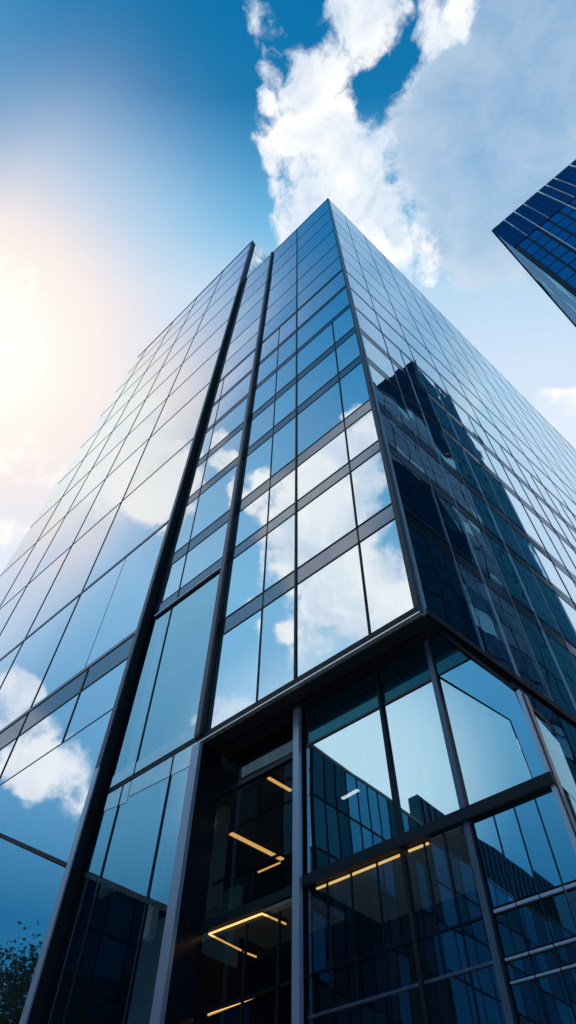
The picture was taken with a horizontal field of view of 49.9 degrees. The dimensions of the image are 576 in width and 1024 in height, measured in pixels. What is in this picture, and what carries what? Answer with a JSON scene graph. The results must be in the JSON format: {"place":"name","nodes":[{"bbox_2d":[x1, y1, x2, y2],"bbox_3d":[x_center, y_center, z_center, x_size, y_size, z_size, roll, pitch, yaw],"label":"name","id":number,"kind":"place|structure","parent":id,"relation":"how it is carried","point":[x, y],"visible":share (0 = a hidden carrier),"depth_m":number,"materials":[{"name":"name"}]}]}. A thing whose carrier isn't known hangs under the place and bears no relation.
{"place":"outdoors","nodes":[
{"label":"outdoors","id":0,"kind":"place"},
{"bbox_2d":[0,240,268,1023],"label":"office block","id":1,"kind":"structure","parent":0,"point":[81,575],"depth_m":30.14,"materials":[{"name":"glass"}]},
{"bbox_2d":[0,544,34,604],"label":"window","id":2,"kind":"structure","parent":1,"relation":"in","point":[8,577],"depth_m":56.83,"materials":[{"name":"white glass"}]},
{"bbox_2d":[1,500,59,573],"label":"window","id":3,"kind":"structure","parent":1,"relation":"in","point":[35,531],"depth_m":62.41,"materials":[{"name":"white glass"}]},
{"bbox_2d":[0,518,63,607],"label":"window","id":4,"kind":"structure","parent":1,"relation":"in","point":[41,546],"depth_m":53.29,"materials":[{"name":"white glass"}]},
{"bbox_2d":[0,838,64,1023],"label":"window","id":5,"kind":"structure","parent":1,"relation":"in","point":[30,883],"depth_m":18.39,"materials":[{"name":"blue glass"}]},
{"bbox_2d":[0,548,69,658],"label":"window","id":6,"kind":"structure","parent":1,"relation":"in","point":[19,623],"depth_m":43.89,"materials":[{"name":"blue glass"}]},
{"bbox_2d":[0,597,78,729],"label":"window","id":7,"kind":"structure","parent":1,"relation":"in","point":[21,684],"depth_m":34.36,"materials":[{"name":"blue glass"}]},
{"bbox_2d":[0,711,111,861],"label":"window","id":8,"kind":"structure","parent":1,"relation":"in","point":[41,807],"depth_m":22.54,"materials":[{"name":"blue glass"}]},
{"bbox_2d":[32,460,82,524],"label":"window","id":9,"kind":"structure","parent":1,"relation":"in","point":[58,492],"depth_m":68.81,"materials":[{"name":"white glass"}]},
{"bbox_2d":[0,660,126,783],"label":"window","id":10,"kind":"structure","parent":1,"relation":"in","point":[99,698],"depth_m":25.90,"materials":[{"name":"blue glass"}]},
{"bbox_2d":[38,473,88,539],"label":"window","id":11,"kind":"structure","parent":1,"relation":"in","point":[65,503],"depth_m":60.33,"materials":[{"name":"white glass"}]},
{"bbox_2d":[29,481,103,582],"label":"window","id":12,"kind":"structure","parent":1,"relation":"in","point":[73,521],"depth_m":51.10,"materials":[{"name":"white glass"}]},
{"bbox_2d":[27,504,119,635],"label":"window","id":13,"kind":"structure","parent":1,"relation":"in","point":[73,574],"depth_m":41.09,"materials":[{"name":"blue glass"}]},
{"bbox_2d":[63,432,111,495],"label":"window","id":14,"kind":"structure","parent":1,"relation":"in","point":[88,462],"depth_m":66.81,"materials":[{"name":"white glass"}]},
{"bbox_2d":[68,438,125,511],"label":"window","id":15,"kind":"structure","parent":1,"relation":"in","point":[100,471],"depth_m":58.17,"materials":[{"name":"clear glass"}]},
{"bbox_2d":[32,523,167,706],"bbox_3d":[-9.393,5.017,31.611,8.020,8.087,0.020,-37,-63,23],"label":"window","id":16,"kind":"structure","parent":1,"relation":"in","point":[121,618],"depth_m":31.08,"materials":[{"name":"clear glass"}]},
{"bbox_2d":[73,439,148,543],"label":"window","id":17,"kind":"structure","parent":1,"relation":"in","point":[112,492],"depth_m":48.75,"materials":[{"name":"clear glass"}]},
{"bbox_2d":[93,400,144,466],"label":"window","id":18,"kind":"structure","parent":1,"relation":"in","point":[122,430],"depth_m":64.57,"materials":[{"name":"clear glass"}]},
{"bbox_2d":[114,372,158,428],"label":"window","id":19,"kind":"structure","parent":1,"relation":"in","point":[141,395],"depth_m":71.26,"materials":[{"name":"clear glass"}]},
{"bbox_2d":[108,400,165,474],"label":"window","id":20,"kind":"structure","parent":1,"relation":"in","point":[143,431],"depth_m":55.81,"materials":[{"name":"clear glass"}]},
{"bbox_2d":[83,439,192,589],"bbox_3d":[-9.187,-0.079,38.822,7.784,9.373,0.020,-37,-63,23],"label":"window","id":21,"kind":"structure","parent":1,"relation":"in","point":[149,506],"depth_m":38.26,"materials":[{"name":"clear glass"}]},
{"bbox_2d":[129,366,180,432],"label":"window","id":22,"kind":"structure","parent":1,"relation":"in","point":[161,393],"depth_m":62.23,"materials":[{"name":"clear glass"}]},
{"bbox_2d":[123,384,208,498],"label":"window","id":23,"kind":"structure","parent":1,"relation":"in","point":[180,429],"depth_m":46.00,"materials":[{"name":"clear glass"}]},
{"bbox_2d":[147,337,193,396],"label":"window","id":24,"kind":"structure","parent":1,"relation":"in","point":[177,360],"depth_m":68.90,"materials":[{"name":"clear glass"}]},
{"bbox_2d":[151,349,219,435],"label":"window","id":25,"kind":"structure","parent":1,"relation":"in","point":[200,378],"depth_m":53.12,"materials":[{"name":"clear glass"}]},
{"bbox_2d":[169,320,227,394],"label":"window","id":26,"kind":"structure","parent":1,"relation":"in","point":[209,347],"depth_m":59.58,"materials":[{"name":"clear glass"}]},
{"bbox_2d":[184,297,234,360],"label":"window","id":27,"kind":"structure","parent":1,"relation":"in","point":[224,314],"depth_m":66.31,"materials":[{"name":"blue glass"}]},
{"bbox_2d":[196,277,240,333],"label":"window","id":28,"kind":"structure","parent":1,"relation":"in","point":[230,293],"depth_m":73.14,"materials":[{"name":"blue glass"}]},
{"bbox_2d":[0,0,575,574],"label":"sky","id":29,"kind":"structure","parent":0,"point":[145,144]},
{"bbox_3d":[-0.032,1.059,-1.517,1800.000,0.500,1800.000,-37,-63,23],"label":"ground","id":30,"kind":"structure","parent":0,"visible":0},
{"bbox_2d":[62,198,575,1023],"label":"office tower","id":31,"kind":"structure","parent":30,"relation":"on","point":[380,490],"depth_m":18.56,"materials":[{"name":"blue glass"}]},
{"bbox_2d":[89,806,116,876],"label":"window","id":32,"kind":"structure","parent":31,"relation":"in","point":[100,848],"depth_m":18.68,"materials":[{"name":"blue glass"}]},
{"bbox_2d":[102,777,168,895],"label":"window","id":33,"kind":"structure","parent":31,"relation":"in","point":[130,855],"depth_m":17.63,"materials":[{"name":"blue glass"}]},
{"bbox_2d":[114,608,170,777],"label":"window","id":34,"kind":"structure","parent":31,"relation":"in","point":[130,747],"depth_m":22.87,"materials":[{"name":"blue glass"}]},
{"bbox_2d":[161,555,185,602],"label":"window","id":35,"kind":"structure","parent":31,"relation":"in","point":[175,572],"depth_m":28.32,"materials":[{"name":"blue glass"}]},
{"bbox_2d":[149,742,197,904],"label":"window","id":36,"kind":"structure","parent":31,"relation":"in","point":[165,857],"depth_m":16.51,"materials":[{"name":"blue glass"}]},
{"bbox_2d":[138,572,219,771],"bbox_3d":[-3.811,5.399,22.512,3.060,7.760,0.030,-37,-63,23],"label":"window","id":37,"kind":"structure","parent":31,"relation":"in","point":[174,705],"depth_m":22.13,"materials":[{"name":"blue glass"}]},
{"bbox_2d":[174,498,197,552],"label":"window","id":38,"kind":"structure","parent":31,"relation":"in","point":[185,531],"depth_m":31.79,"materials":[{"name":"blue glass"}]},
{"bbox_2d":[180,522,227,587],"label":"window","id":39,"kind":"structure","parent":31,"relation":"in","point":[210,550],"depth_m":27.53,"materials":[{"name":"blue glass"}]},
{"bbox_2d":[191,466,236,538],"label":"window","id":40,"kind":"structure","parent":31,"relation":"in","point":[215,501],"depth_m":31.05,"materials":[{"name":"blue glass"}]},
{"bbox_2d":[202,430,241,485],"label":"window","id":41,"kind":"structure","parent":31,"relation":"in","point":[229,451],"depth_m":34.88,"materials":[{"name":"blue glass"}]},
{"bbox_2d":[209,398,246,450],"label":"window","id":42,"kind":"structure","parent":31,"relation":"in","point":[235,417],"depth_m":38.40,"materials":[{"name":"blue glass"}]},
{"bbox_2d":[216,373,250,420],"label":"window","id":43,"kind":"structure","parent":31,"relation":"in","point":[235,395],"depth_m":41.79,"materials":[{"name":"blue glass"}]},
{"bbox_2d":[207,610,261,730],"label":"window","id":44,"kind":"structure","parent":31,"relation":"in","point":[234,690],"depth_m":19.51,"materials":[{"name":"blue glass"}]},
{"bbox_2d":[221,351,254,395],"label":"window","id":45,"kind":"structure","parent":31,"relation":"in","point":[240,371],"depth_m":45.22,"materials":[{"name":"blue glass"}]},
{"bbox_2d":[221,333,257,378],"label":"window","id":46,"kind":"structure","parent":31,"relation":"in","point":[250,345],"depth_m":48.72,"materials":[{"name":"blue glass"}]},
{"bbox_2d":[222,536,265,618],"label":"window","id":47,"kind":"structure","parent":31,"relation":"in","point":[246,571],"depth_m":23.24,"materials":[{"name":"blue glass"}]},
{"bbox_2d":[230,298,262,343],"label":"window","id":48,"kind":"structure","parent":31,"relation":"in","point":[255,312],"depth_m":56.01,"materials":[{"name":"blue glass"}]},
{"bbox_2d":[232,490,268,548],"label":"window","id":49,"kind":"structure","parent":31,"relation":"in","point":[254,516],"depth_m":26.38,"materials":[{"name":"blue glass"}]},
{"bbox_2d":[239,437,271,500],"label":"window","id":50,"kind":"structure","parent":31,"relation":"in","point":[256,470],"depth_m":29.84,"materials":[{"name":"blue glass"}]},
{"bbox_2d":[246,402,274,448],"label":"window","id":51,"kind":"structure","parent":31,"relation":"in","point":[263,422],"depth_m":33.67,"materials":[{"name":"blue glass"}]},
{"bbox_2d":[251,373,275,413],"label":"window","id":52,"kind":"structure","parent":31,"relation":"in","point":[266,390],"depth_m":37.18,"materials":[{"name":"blue glass"}]},
{"bbox_2d":[258,588,293,699],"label":"window","id":53,"kind":"structure","parent":31,"relation":"in","point":[277,644],"depth_m":18.79,"materials":[{"name":"blue glass"}]},
{"bbox_2d":[261,297,295,341],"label":"window","id":54,"kind":"structure","parent":31,"relation":"in","point":[284,314],"depth_m":47.03,"materials":[{"name":"blue glass"}]},
{"bbox_2d":[265,514,294,589],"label":"window","id":55,"kind":"structure","parent":31,"relation":"in","point":[280,542],"depth_m":22.55,"materials":[{"name":"glass"}]},
{"bbox_2d":[265,267,295,310],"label":"window","id":56,"kind":"structure","parent":31,"relation":"in","point":[290,278],"depth_m":54.32,"materials":[{"name":"blue glass"}]},
{"bbox_2d":[269,470,294,520],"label":"window","id":57,"kind":"structure","parent":31,"relation":"in","point":[282,495],"depth_m":25.66,"materials":[{"name":"white glass"}]},
{"bbox_2d":[271,418,294,475],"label":"window","id":58,"kind":"structure","parent":31,"relation":"in","point":[284,439],"depth_m":29.12,"materials":[{"name":"blue glass"}]},
{"bbox_2d":[274,384,295,425],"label":"window","id":59,"kind":"structure","parent":31,"relation":"in","point":[285,404],"depth_m":32.97,"materials":[{"name":"blue glass"}]},
{"bbox_2d":[297,220,332,263],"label":"window","id":60,"kind":"structure","parent":31,"relation":"in","point":[326,229],"depth_m":57.23,"materials":[{"name":"blue glass"}]},
{"bbox_2d":[297,324,333,374],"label":"window","id":61,"kind":"structure","parent":31,"relation":"in","point":[325,339],"depth_m":35.56,"materials":[{"name":"blue glass"}]},
{"bbox_2d":[297,230,335,280],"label":"window","id":62,"kind":"structure","parent":31,"relation":"in","point":[329,242],"depth_m":52.70,"materials":[{"name":"blue glass"}]},
{"bbox_2d":[297,350,337,406],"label":"window","id":63,"kind":"structure","parent":31,"relation":"in","point":[326,369],"depth_m":32.07,"materials":[{"name":"blue glass"}]},
{"bbox_2d":[297,244,338,294],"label":"window","id":64,"kind":"structure","parent":31,"relation":"in","point":[333,254],"depth_m":48.70,"materials":[{"name":"blue glass"}]},
{"bbox_2d":[297,258,341,308],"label":"window","id":65,"kind":"structure","parent":31,"relation":"in","point":[335,267],"depth_m":45.44,"materials":[{"name":"blue glass"}]},
{"bbox_2d":[297,381,342,455],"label":"window","id":66,"kind":"structure","parent":31,"relation":"in","point":[325,412],"depth_m":28.25,"materials":[{"name":"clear glass"}]},
{"bbox_2d":[297,271,344,327],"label":"window","id":67,"kind":"structure","parent":31,"relation":"in","point":[337,283],"depth_m":42.06,"materials":[{"name":"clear glass"}]},
{"bbox_2d":[297,431,347,499],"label":"window","id":68,"kind":"structure","parent":31,"relation":"in","point":[332,456],"depth_m":24.80,"materials":[{"name":"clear glass"}]},
{"bbox_2d":[297,288,348,348],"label":"window","id":69,"kind":"structure","parent":31,"relation":"in","point":[340,301],"depth_m":38.63,"materials":[{"name":"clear glass"}]},
{"bbox_2d":[297,474,355,567],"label":"window","id":70,"kind":"structure","parent":31,"relation":"in","point":[330,516],"depth_m":21.67,"materials":[{"name":"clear glass"}]},
{"bbox_2d":[297,545,368,676],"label":"window","id":71,"kind":"structure","parent":31,"relation":"in","point":[331,609],"depth_m":17.95,"materials":[{"name":"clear glass"}]},
{"bbox_2d":[336,333,359,371],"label":"window","id":72,"kind":"structure","parent":31,"relation":"in","point":[348,351],"depth_m":31.23,"materials":[{"name":"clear glass"}]},
{"bbox_2d":[307,710,396,872],"bbox_3d":[1.379,6.418,14.442,2.476,3.180,0.030,-37,-63,23],"label":"window","id":73,"kind":"structure","parent":31,"relation":"in","point":[350,811],"depth_m":14.28,"materials":[{"name":"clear glass"}]},
{"bbox_2d":[340,363,368,417],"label":"window","id":74,"kind":"structure","parent":31,"relation":"in","point":[354,390],"depth_m":27.41,"materials":[{"name":"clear glass"}]},
{"bbox_2d":[346,410,377,459],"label":"window","id":75,"kind":"structure","parent":31,"relation":"in","point":[360,435],"depth_m":23.99,"materials":[{"name":"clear glass"}]},
{"bbox_2d":[352,451,390,524],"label":"window","id":76,"kind":"structure","parent":31,"relation":"in","point":[371,491],"depth_m":20.86,"materials":[{"name":"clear glass"}]},
{"bbox_2d":[362,335,398,386],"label":"window","id":77,"kind":"structure","parent":31,"relation":"in","point":[384,364],"depth_m":31.34,"materials":[{"name":"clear glass"}]},
{"bbox_2d":[360,520,412,632],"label":"window","id":78,"kind":"structure","parent":31,"relation":"in","point":[386,581],"depth_m":17.13,"materials":[{"name":"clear glass"}]},
{"bbox_2d":[369,364,413,434],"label":"window","id":79,"kind":"structure","parent":31,"relation":"in","point":[387,394],"depth_m":27.50,"materials":[{"name":"blue glass"}]},
{"bbox_2d":[380,412,427,477],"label":"window","id":80,"kind":"structure","parent":31,"relation":"in","point":[395,436],"depth_m":24.09,"materials":[{"name":"blue glass"}]},
{"bbox_2d":[390,453,448,544],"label":"window","id":81,"kind":"structure","parent":31,"relation":"in","point":[417,496],"depth_m":20.96,"materials":[{"name":"blue glass"}]},
{"bbox_2d":[403,395,437,455],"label":"window","id":82,"kind":"structure","parent":31,"relation":"in","point":[418,422],"depth_m":28.22,"materials":[{"name":"blue glass"}]},
{"bbox_2d":[385,681,458,832],"bbox_3d":[2.886,5.293,13.625,1.424,3.180,0.030,-37,-63,23],"label":"window","id":83,"kind":"structure","parent":31,"relation":"in","point":[425,788],"depth_m":13.46,"materials":[{"name":"blue glass"}]},
{"bbox_2d":[419,446,453,500],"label":"window","id":84,"kind":"structure","parent":31,"relation":"in","point":[435,472],"depth_m":24.80,"materials":[{"name":"blue glass"}]},
{"bbox_2d":[424,415,459,474],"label":"window","id":85,"kind":"structure","parent":31,"relation":"in","point":[440,442],"depth_m":28.79,"materials":[{"name":"blue glass"}]},
{"bbox_2d":[406,521,481,648],"bbox_3d":[4.282,1.949,17.463,2.360,3.870,0.020,36,-62,-22],"label":"window","id":86,"kind":"structure","parent":31,"relation":"in","point":[443,592],"depth_m":17.33,"materials":[{"name":"blue glass"}]},
{"bbox_2d":[433,490,478,569],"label":"window","id":87,"kind":"structure","parent":31,"relation":"in","point":[456,533],"depth_m":21.67,"materials":[{"name":"blue glass"}]},
{"bbox_2d":[443,467,478,521],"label":"window","id":88,"kind":"structure","parent":31,"relation":"in","point":[459,491],"depth_m":25.38,"materials":[{"name":"blue glass"}]},
{"bbox_2d":[444,433,482,495],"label":"window","id":89,"kind":"structure","parent":31,"relation":"in","point":[461,460],"depth_m":29.36,"materials":[{"name":"blue glass"}]},
{"bbox_2d":[460,513,506,592],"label":"window","id":90,"kind":"structure","parent":31,"relation":"in","point":[485,559],"depth_m":22.23,"materials":[{"name":"blue glass"}]},
{"bbox_2d":[465,452,503,513],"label":"window","id":91,"kind":"structure","parent":31,"relation":"in","point":[482,479],"depth_m":29.95,"materials":[{"name":"blue glass"}]},
{"bbox_2d":[466,487,502,542],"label":"window","id":92,"kind":"structure","parent":31,"relation":"in","point":[482,510],"depth_m":25.94,"materials":[{"name":"blue glass"}]},
{"bbox_2d":[456,562,516,674],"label":"window","id":93,"kind":"structure","parent":31,"relation":"in","point":[494,644],"depth_m":18.05,"materials":[{"name":"blue glass"}]},
{"bbox_2d":[484,469,525,533],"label":"window","id":94,"kind":"structure","parent":31,"relation":"in","point":[498,488],"depth_m":30.56,"materials":[{"name":"blue glass"}]},
{"bbox_2d":[489,507,526,562],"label":"window","id":95,"kind":"structure","parent":31,"relation":"in","point":[505,530],"depth_m":26.54,"materials":[{"name":"blue glass"}]},
{"bbox_2d":[485,534,534,614],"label":"window","id":96,"kind":"structure","parent":31,"relation":"in","point":[514,586],"depth_m":22.81,"materials":[{"name":"blue glass"}]},
{"bbox_2d":[487,586,549,698],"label":"window","id":97,"kind":"structure","parent":31,"relation":"in","point":[527,668],"depth_m":18.61,"materials":[{"name":"blue glass"}]},
{"bbox_2d":[505,488,546,551],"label":"window","id":98,"kind":"structure","parent":31,"relation":"in","point":[518,506],"depth_m":31.18,"materials":[{"name":"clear glass"}]},
{"bbox_2d":[512,528,549,582],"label":"window","id":99,"kind":"structure","parent":31,"relation":"in","point":[526,547],"depth_m":27.13,"materials":[{"name":"blue glass"}]},
{"bbox_2d":[510,555,560,635],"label":"window","id":100,"kind":"structure","parent":31,"relation":"in","point":[535,596],"depth_m":23.40,"materials":[{"name":"blue glass"}]},
{"bbox_2d":[510,681,575,810],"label":"window","id":101,"kind":"structure","parent":31,"relation":"in","point":[559,750],"depth_m":15.80,"materials":[{"name":"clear glass"}]},
{"bbox_2d":[524,506,566,569],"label":"window","id":102,"kind":"structure","parent":31,"relation":"in","point":[536,522],"depth_m":31.78,"materials":[{"name":"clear glass"}]},
{"bbox_2d":[516,610,575,717],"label":"window","id":103,"kind":"structure","parent":31,"relation":"in","point":[559,693],"depth_m":19.22,"materials":[{"name":"blue glass"}]},
{"bbox_2d":[535,576,575,648],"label":"window","id":104,"kind":"structure","parent":31,"relation":"in","point":[566,629],"depth_m":24.13,"materials":[{"name":"blue glass"}]},
{"bbox_2d":[544,632,575,703],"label":"window","id":105,"kind":"structure","parent":31,"relation":"in","point":[565,662],"depth_m":20.60,"materials":[{"name":"blue glass"}]},
{"bbox_2d":[430,629,575,1023],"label":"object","id":106,"kind":"structure","parent":30,"relation":"on","point":[528,848],"depth_m":11.26,"materials":[{"name":"metal"}]},
{"bbox_2d":[440,679,531,804],"bbox_3d":[4.044,4.445,12.972,1.350,3.120,0.030,-37,-63,23],"label":"window","id":107,"kind":"structure","parent":106,"relation":"in","point":[492,761],"depth_m":12.50,"materials":[{"name":"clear glass"}]},
{"bbox_2d":[440,660,545,777],"bbox_3d":[4.174,4.326,12.935,1.680,3.200,0.030,-37,-63,23],"label":"window","id":108,"kind":"structure","parent":106,"relation":"in","point":[469,676],"depth_m":13.08,"materials":[{"name":"blue glass"}]},
{"bbox_2d":[474,815,514,907],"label":"window","id":109,"kind":"structure","parent":106,"relation":"in","point":[501,892],"depth_m":10.97,"materials":[{"name":"blue glass"}]},
{"bbox_2d":[494,807,537,899],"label":"window","id":110,"kind":"structure","parent":106,"relation":"in","point":[518,865],"depth_m":10.80,"materials":[{"name":"blue glass"}]},
{"bbox_2d":[514,798,561,891],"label":"window","id":111,"kind":"structure","parent":106,"relation":"in","point":[546,875],"depth_m":10.63,"materials":[{"name":"blue glass"}]},
{"bbox_2d":[535,791,575,883],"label":"window","id":112,"kind":"structure","parent":106,"relation":"in","point":[561,845],"depth_m":10.49,"materials":[{"name":"blue glass"}]},
{"bbox_2d":[491,159,575,326],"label":"skyscraper","id":113,"kind":"structure","parent":30,"relation":"on","point":[535,234],"depth_m":52.17,"materials":[{"name":"blue glass"}]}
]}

